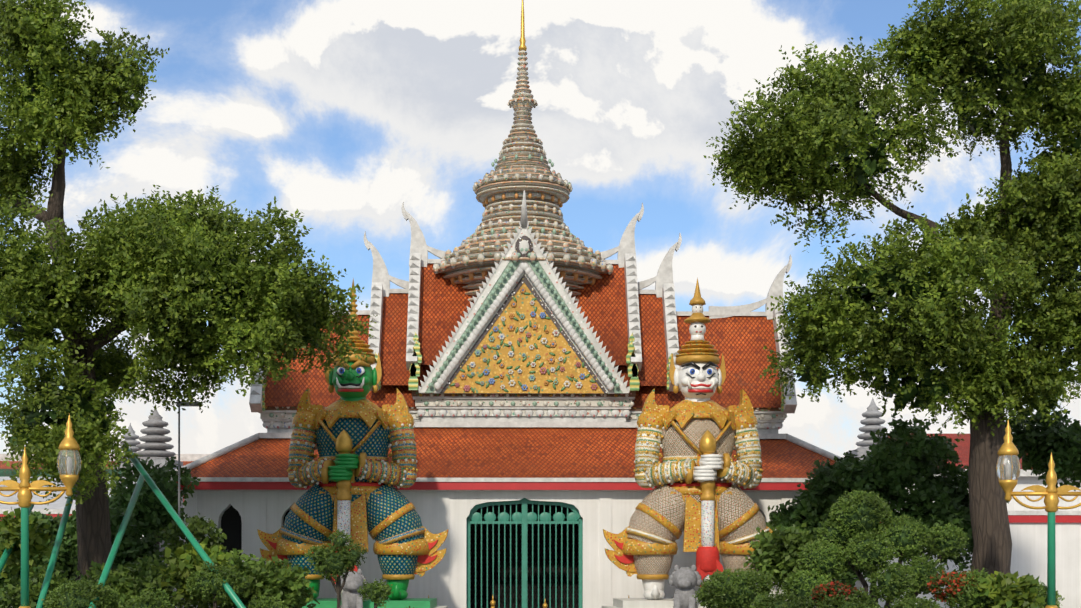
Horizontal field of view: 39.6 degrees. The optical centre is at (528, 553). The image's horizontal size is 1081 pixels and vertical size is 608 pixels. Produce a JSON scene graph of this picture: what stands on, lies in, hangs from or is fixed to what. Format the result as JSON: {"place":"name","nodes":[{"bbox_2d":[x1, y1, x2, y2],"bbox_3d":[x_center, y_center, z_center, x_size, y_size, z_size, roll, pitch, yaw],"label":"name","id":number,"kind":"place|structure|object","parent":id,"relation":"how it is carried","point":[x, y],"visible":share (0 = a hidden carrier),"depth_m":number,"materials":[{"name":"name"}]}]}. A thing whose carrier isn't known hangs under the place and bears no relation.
{"place":"outdoors","nodes":[
{"label":"outdoors","id":0,"kind":"place"},
{"bbox_2d":[0,105,251,585],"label":"tree trunk","id":1,"kind":"object","parent":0,"point":[93,530],"visible":0.21,"depth_m":26.63,"materials":[{"name":"brown wood"}]},
{"bbox_2d":[490,596,495,607],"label":"finial","id":2,"kind":"object","parent":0,"point":[492,603],"visible":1,"depth_m":31.40,"materials":[{"name":"metal"}]},
{"bbox_2d":[171,190,862,607],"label":"gate building","id":3,"kind":"structure","parent":0,"point":[525,388],"depth_m":33.36,"materials":[{"name":"white paint"}]},
{"bbox_2d":[433,0,612,301],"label":"spire","id":4,"kind":"structure","parent":3,"relation":"on","point":[521,166],"depth_m":34.52,"materials":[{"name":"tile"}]},
{"bbox_2d":[0,0,1080,457],"label":"sky","id":5,"kind":"structure","parent":0,"point":[345,113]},
{"bbox_2d":[844,88,1040,605],"bbox_3d":[7.942,-3.606,27.122,4.557,10.482,0.760,0,0,-1],"label":"tree trunk","id":6,"kind":"object","parent":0,"point":[992,541],"visible":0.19,"depth_m":26.89,"materials":[{"name":"brown wood"}]},
{"label":"ground","id":7,"kind":"structure","parent":0,"visible":0},
{"bbox_2d":[0,414,81,607],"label":"lamp post","id":8,"kind":"object","parent":7,"relation":"on","point":[69,462],"visible":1,"depth_m":23.76,"materials":[{"name":"gold metal"}]},
{"bbox_2d":[0,445,245,607],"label":"tree props","id":9,"kind":"object","parent":7,"relation":"on","point":[199,549],"visible":0.67,"depth_m":25.14,"materials":[{"name":"green paint"}]},
{"bbox_2d":[0,0,377,510],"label":"tree foliage","id":10,"kind":"object","parent":7,"relation":"on","point":[6,410],"visible":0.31,"depth_m":25.39,"materials":[{"name":"green plant"}]},
{"bbox_2d":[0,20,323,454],"bbox_3d":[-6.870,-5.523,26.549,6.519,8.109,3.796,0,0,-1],"label":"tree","id":11,"kind":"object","parent":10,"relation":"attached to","point":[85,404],"visible":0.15,"depth_m":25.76,"materials":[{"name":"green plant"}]},
{"bbox_2d":[176,402,201,539],"bbox_3d":[-6.560,-0.645,28.842,0.520,4.541,0.240,0,0,-1],"label":"floodlight mast","id":12,"kind":"object","parent":7,"relation":"on","point":[187,403],"visible":0.52,"depth_m":28.82,"materials":[{"name":"grey metal"}]},
{"bbox_2d":[257,279,448,607],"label":"guardian statue","id":13,"kind":"object","parent":7,"relation":"on","point":[353,434],"visible":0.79,"depth_m":29.50,"materials":[{"name":"gold ceramic"}]},
{"bbox_2d":[340,569,366,607],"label":"stone lion","id":14,"kind":"object","parent":7,"relation":"on","point":[350,597],"visible":0.75,"depth_m":28.47},
{"bbox_2d":[0,512,844,607],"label":"bushes","id":15,"kind":"object","parent":7,"relation":"on","point":[775,552],"visible":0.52,"depth_m":26.25,"materials":[{"name":"green plant"}]},
{"bbox_2d":[110,449,897,607],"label":"pagoda plinths","id":16,"kind":"object","parent":7,"relation":"on","point":[860,452],"visible":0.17,"depth_m":45.49,"materials":[{"name":"stone"}]},
{"bbox_2d":[119,423,141,464],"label":"stone pagoda","id":17,"kind":"object","parent":16,"relation":"on","point":[131,440],"visible":0.46,"depth_m":53.49,"materials":[{"name":"grey stone"}]},
{"bbox_2d":[135,409,175,458],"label":"stone pagoda","id":18,"kind":"object","parent":16,"relation":"on","point":[155,445],"visible":0.85,"depth_m":45.42,"materials":[{"name":"grey stone"}]},
{"bbox_2d":[856,398,886,448],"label":"stone pagoda","id":19,"kind":"object","parent":16,"relation":"on","point":[872,421],"visible":0.73,"depth_m":47.93,"materials":[{"name":"grey stone"}]},
{"bbox_2d":[0,508,1044,607],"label":"bushes","id":20,"kind":"object","parent":7,"relation":"on","point":[1005,590],"visible":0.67,"depth_m":25.11,"materials":[{"name":"green plant"}]},
{"bbox_2d":[0,410,1080,607],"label":"bushes","id":21,"kind":"object","parent":7,"relation":"on","point":[891,469],"visible":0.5,"depth_m":29.41,"materials":[{"name":"green plant"}]},
{"bbox_2d":[0,434,1080,607],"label":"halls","id":22,"kind":"object","parent":7,"relation":"on","point":[1028,528],"visible":0.04,"depth_m":40.25,"materials":[{"name":"white paint"}]},
{"bbox_2d":[41,478,1064,607],"bbox_3d":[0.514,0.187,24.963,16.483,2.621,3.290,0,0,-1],"label":"bushes","id":23,"kind":"object","parent":7,"relation":"on","point":[107,595],"visible":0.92,"depth_m":25.08,"materials":[{"name":"green plant"}]},
{"bbox_2d":[668,565,702,607],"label":"stone lion","id":24,"kind":"object","parent":7,"relation":"on","point":[684,581],"visible":0.96,"depth_m":28.49},
{"bbox_2d":[602,277,775,607],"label":"guardian statue","id":25,"kind":"object","parent":7,"relation":"on","point":[697,435],"visible":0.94,"depth_m":29.62,"materials":[{"name":"gold ceramic"}]},
{"bbox_2d":[703,0,1080,441],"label":"tree foliage","id":26,"kind":"object","parent":7,"relation":"on","point":[840,269],"visible":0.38,"depth_m":26.20,"materials":[{"name":"green plant"}]},
{"bbox_2d":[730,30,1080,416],"bbox_3d":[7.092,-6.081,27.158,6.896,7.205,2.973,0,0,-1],"label":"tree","id":27,"kind":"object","parent":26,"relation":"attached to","point":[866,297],"visible":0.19,"depth_m":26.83,"materials":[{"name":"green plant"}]},
{"bbox_2d":[809,569,983,606],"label":"flowering bushes","id":28,"kind":"object","parent":7,"relation":"on","point":[934,583],"visible":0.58,"depth_m":24.00,"materials":[{"name":"red plant"}]},
{"bbox_2d":[996,421,1080,607],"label":"lamp post","id":29,"kind":"object","parent":7,"relation":"on","point":[1008,466],"visible":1,"depth_m":24.08,"materials":[{"name":"gold metal"}]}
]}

